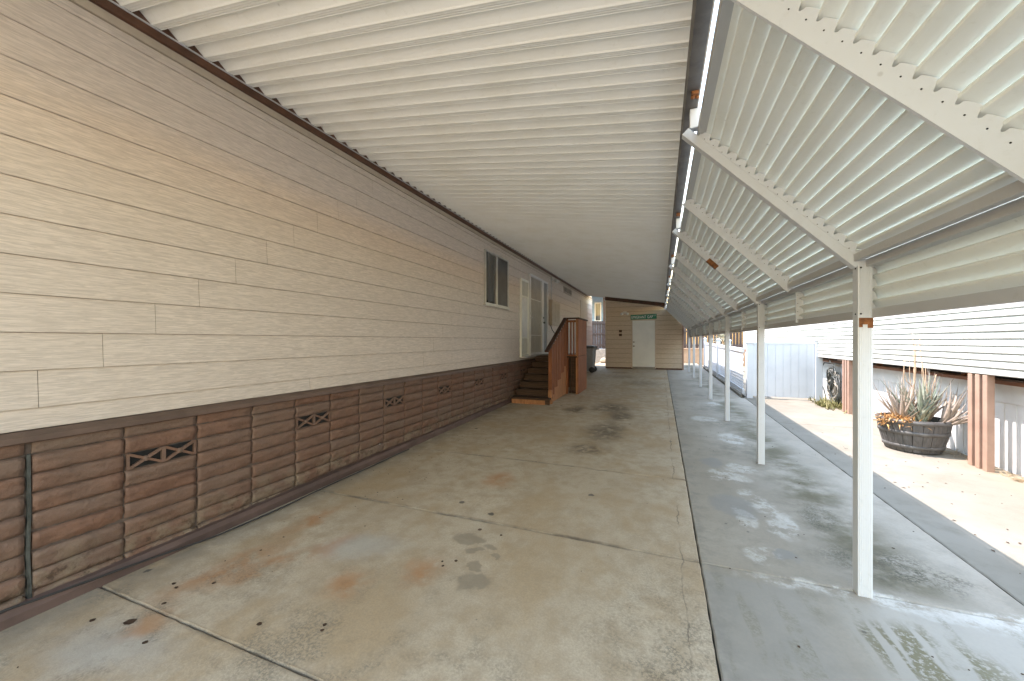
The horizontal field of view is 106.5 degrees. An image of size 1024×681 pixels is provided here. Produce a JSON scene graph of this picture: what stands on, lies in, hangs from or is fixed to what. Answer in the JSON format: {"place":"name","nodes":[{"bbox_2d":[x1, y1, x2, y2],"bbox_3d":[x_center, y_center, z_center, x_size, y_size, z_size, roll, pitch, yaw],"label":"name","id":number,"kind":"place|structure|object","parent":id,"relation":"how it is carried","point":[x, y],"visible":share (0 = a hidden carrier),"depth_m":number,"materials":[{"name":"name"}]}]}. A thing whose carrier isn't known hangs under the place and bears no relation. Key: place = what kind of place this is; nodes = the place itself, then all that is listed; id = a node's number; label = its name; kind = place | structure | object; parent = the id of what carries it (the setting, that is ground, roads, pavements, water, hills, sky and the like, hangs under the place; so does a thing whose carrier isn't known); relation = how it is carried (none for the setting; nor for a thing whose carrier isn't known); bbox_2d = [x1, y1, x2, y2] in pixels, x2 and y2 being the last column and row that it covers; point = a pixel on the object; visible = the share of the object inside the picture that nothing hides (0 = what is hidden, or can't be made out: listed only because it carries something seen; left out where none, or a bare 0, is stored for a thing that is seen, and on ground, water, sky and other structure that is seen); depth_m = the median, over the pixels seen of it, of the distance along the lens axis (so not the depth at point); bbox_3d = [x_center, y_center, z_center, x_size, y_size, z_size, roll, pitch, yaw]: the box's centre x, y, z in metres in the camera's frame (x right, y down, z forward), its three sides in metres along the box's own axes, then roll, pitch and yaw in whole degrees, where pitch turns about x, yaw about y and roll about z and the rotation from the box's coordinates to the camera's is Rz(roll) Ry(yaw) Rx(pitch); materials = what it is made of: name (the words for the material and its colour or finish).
{"place":"outdoors","nodes":[
{"label":"outdoors","id":0,"kind":"place"},
{"bbox_2d":[0,362,719,680],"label":"driveway","id":1,"kind":"structure","parent":0,"point":[585,566],"depth_m":2.31,"materials":[{"name":"concrete"}]},
{"bbox_2d":[0,449,408,613],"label":"power cable","id":2,"kind":"object","parent":1,"relation":"on","point":[67,588],"visible":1,"depth_m":2.51,"materials":[{"name":"rubber"}]},
{"bbox_2d":[17,422,1023,674],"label":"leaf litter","id":3,"kind":"object","parent":1,"relation":"on","point":[127,622],"visible":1,"depth_m":2.12,"materials":[{"name":"brown dry leaves"}]},
{"bbox_2d":[511,317,587,404],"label":"wooden stairs","id":4,"kind":"structure","parent":1,"relation":"on","point":[558,370],"depth_m":9.33,"materials":[{"name":"brown wood"}]},
{"bbox_2d":[587,345,598,372],"bbox_3d":[3.144,0.740,15.516,0.713,1.085,0.720,0,0,21],"label":"trash bin","id":5,"kind":"object","parent":1,"relation":"on","point":[591,357],"visible":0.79,"depth_m":15.22,"materials":[{"name":"plastic"}]},
{"bbox_2d":[604,297,683,369],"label":"garden shed","id":6,"kind":"structure","parent":1,"relation":"on","point":[658,343],"depth_m":16.82,"materials":[{"name":"paint"}]},
{"bbox_2d":[632,320,654,366],"bbox_3d":[5.774,0.126,16.776,0.934,2.062,0.124,0,0,21],"label":"door","id":7,"kind":"structure","parent":6,"relation":"in","point":[643,332],"depth_m":16.79,"materials":[{"name":"paint"}]},
{"bbox_2d":[631,314,656,319],"bbox_3d":[5.768,-1.037,16.767,1.080,0.215,0.042,-1,-1,21],"label":"street name sign","id":8,"kind":"object","parent":6,"relation":"attached to","point":[644,316],"visible":1,"depth_m":16.73,"materials":[{"name":"green metal"}]},
{"bbox_2d":[668,380,720,680],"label":"ground joint filler","id":9,"kind":"object","parent":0,"point":[701,573],"visible":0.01,"depth_m":2.32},
{"bbox_2d":[668,0,732,343],"label":"sky","id":10,"kind":"structure","parent":0,"point":[716,5],"materials":[{"name":"white"}]},
{"bbox_2d":[667,363,1023,680],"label":"walkway","id":11,"kind":"structure","parent":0,"point":[773,602],"depth_m":2.31,"materials":[{"name":"concrete"}]},
{"bbox_2d":[665,0,1023,597],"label":"louvered awning","id":12,"kind":"object","parent":11,"relation":"on","point":[860,163],"visible":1,"depth_m":1.69,"materials":[{"name":"metal"}]},
{"bbox_2d":[702,365,1023,605],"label":"side yard pavement","id":13,"kind":"structure","parent":0,"point":[986,516],"depth_m":3.60,"materials":[{"name":"concrete"}]},
{"bbox_2d":[714,334,734,369],"bbox_3d":[8.750,0.463,15.922,0.972,1.689,1.040,0,0,21],"label":"pale shrub","id":14,"kind":"object","parent":13,"relation":"on","point":[722,336],"visible":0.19,"depth_m":15.87,"materials":[{"name":"beige plant"}]},
{"bbox_2d":[745,338,822,400],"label":"vinyl gate","id":15,"kind":"structure","parent":13,"relation":"on","point":[793,369],"depth_m":8.70,"materials":[{"name":"white plastic"}]},
{"bbox_2d":[808,395,846,412],"bbox_3d":[6.533,1.242,7.851,0.687,0.247,1.599,0,0,21],"label":"weed clump","id":16,"kind":"object","parent":13,"relation":"on","point":[826,403],"visible":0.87,"depth_m":7.77,"materials":[{"name":"green plant"}]},
{"bbox_2d":[875,412,953,454],"bbox_3d":[5.125,1.183,4.894,0.697,0.400,0.697,0,0,21],"label":"barrel planter","id":17,"kind":"object","parent":13,"relation":"on","point":[921,437],"visible":0.84,"depth_m":4.67,"materials":[{"name":"wood"}]},
{"bbox_2d":[873,409,930,429],"bbox_3d":[4.856,1.008,4.863,0.360,0.262,0.674,0,0,-7],"label":"dried succulent","id":18,"kind":"object","parent":17,"relation":"in","point":[890,416],"visible":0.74,"depth_m":4.84,"materials":[{"name":"orange plant"}]},
{"bbox_2d":[873,378,942,419],"bbox_3d":[5.005,0.752,4.918,0.589,0.595,0.568,0,0,8],"label":"dry agave","id":19,"kind":"object","parent":17,"relation":"on","point":[901,407],"visible":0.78,"depth_m":4.88,"materials":[{"name":"beige plant"}]},
{"bbox_2d":[878,373,945,421],"bbox_3d":[5.122,0.725,4.871,0.488,0.650,0.574,0,0,-33],"label":"aloe plant","id":20,"kind":"object","parent":17,"relation":"on","point":[924,408],"visible":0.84,"depth_m":4.78,"materials":[{"name":"green plant"}]},
{"bbox_2d":[903,332,936,421],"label":"dry flower stalks","id":21,"kind":"object","parent":17,"relation":"in","point":[914,377],"visible":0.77,"depth_m":4.90,"materials":[{"name":"beige plant"}]},
{"bbox_2d":[897,368,965,420],"bbox_3d":[5.335,0.702,4.958,0.685,0.696,0.693,0,0,15],"label":"dry agave","id":22,"kind":"object","parent":17,"relation":"on","point":[936,410],"visible":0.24,"depth_m":4.83,"materials":[{"name":"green plant"}]},
{"bbox_2d":[938,382,967,424],"bbox_3d":[5.463,0.758,4.610,0.659,0.587,0.681,0,0,21],"label":"dry agave","id":23,"kind":"object","parent":17,"relation":"on","point":[951,412],"visible":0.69,"depth_m":4.61,"materials":[{"name":"beige plant"}]},
{"bbox_2d":[945,449,1023,482],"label":"dry straw","id":24,"kind":"object","parent":13,"relation":"on","point":[1020,480],"visible":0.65,"depth_m":3.97,"materials":[{"name":"beige plant"}]},
{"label":"ground","id":25,"kind":"structure","parent":0,"visible":0},
{"bbox_2d":[0,0,591,630],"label":"mobile home","id":26,"kind":"object","parent":25,"relation":"on","point":[224,306],"visible":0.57,"depth_m":2.77,"materials":[{"name":"paint"}]},
{"bbox_2d":[89,0,714,305],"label":"carport roof","id":27,"kind":"structure","parent":26,"relation":"attached to","point":[545,136],"depth_m":2.94,"materials":[{"name":"metal"}]},
{"bbox_2d":[483,249,509,309],"bbox_3d":[-0.302,-1.225,7.940,0.073,1.090,1.260,0,0,21],"label":"window","id":28,"kind":"structure","parent":26,"relation":"in","point":[496,268],"depth_m":7.87,"materials":[{"name":"glass"}]},
{"bbox_2d":[528,273,542,354],"bbox_3d":[0.660,-0.675,10.348,0.118,2.110,1.095,0,0,21],"label":"screen door","id":29,"kind":"structure","parent":26,"relation":"in","point":[535,283],"depth_m":10.33,"materials":[{"name":"white paint"}]},
{"bbox_2d":[543,280,547,353],"bbox_3d":[0.968,-0.675,11.154,0.108,2.110,0.610,0,0,21],"label":"door","id":30,"kind":"structure","parent":26,"relation":"in","point":[545,284],"depth_m":11.26,"materials":[{"name":"white paint"}]},
{"bbox_2d":[592,296,604,348],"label":"blue house","id":31,"kind":"structure","parent":25,"relation":"on","point":[598,308],"depth_m":28.53,"materials":[{"name":"paint"}]},
{"bbox_2d":[595,302,600,320],"bbox_3d":[6.419,-2.130,28.549,0.490,1.400,0.065,0,0,21],"label":"window","id":32,"kind":"structure","parent":31,"relation":"in","point":[597,305],"depth_m":28.53,"materials":[{"name":"beige glass"}]},
{"bbox_2d":[595,349,604,361],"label":"retaining wall","id":33,"kind":"structure","parent":25,"relation":"on","point":[600,353],"depth_m":21.97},
{"bbox_2d":[592,321,604,348],"bbox_3d":[4.902,-0.327,22.379,8.900,1.635,0.155,0,0,21],"label":"wooden fence","id":34,"kind":"object","parent":33,"relation":"on","point":[596,333],"visible":0.12,"depth_m":22.29,"materials":[{"name":"wood"}]},
{"bbox_2d":[684,348,745,365],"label":"garden wall","id":35,"kind":"structure","parent":25,"relation":"on","point":[691,355],"depth_m":20.14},
{"bbox_2d":[684,327,742,347],"bbox_3d":[12.637,-0.417,19.368,7.500,1.815,0.155,0,0,21],"label":"wooden fence","id":36,"kind":"object","parent":35,"relation":"on","point":[737,339],"visible":0.03,"depth_m":20.09,"materials":[{"name":"wood"}]},
{"bbox_2d":[703,367,741,397],"bbox_3d":[7.005,1.308,13.080,0.035,0.252,8.540,0,0,21],"label":"kerb strip","id":37,"kind":"object","parent":25,"relation":"on","point":[731,388],"visible":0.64,"depth_m":11.42,"materials":[{"name":"concrete"}]},
{"bbox_2d":[703,338,743,393],"bbox_3d":[7.043,0.619,13.049,0.135,1.501,8.505,0,0,21],"label":"lattice fence","id":38,"kind":"object","parent":25,"relation":"on","point":[717,348],"visible":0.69,"depth_m":11.81,"materials":[{"name":"white plastic"}]},
{"bbox_2d":[743,302,1023,477],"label":"neighbouring mobile home","id":39,"kind":"object","parent":25,"relation":"on","point":[980,348],"visible":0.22,"depth_m":4.55,"materials":[{"name":"white paint"}]},
{"bbox_2d":[822,360,841,403],"bbox_3d":[6.809,0.890,8.108,0.192,0.944,1.072,0,0,21],"label":"garden hose","id":40,"kind":"object","parent":39,"relation":"hanging from","point":[833,381],"visible":0.94,"depth_m":7.99,"materials":[{"name":"rubber"}]}
]}

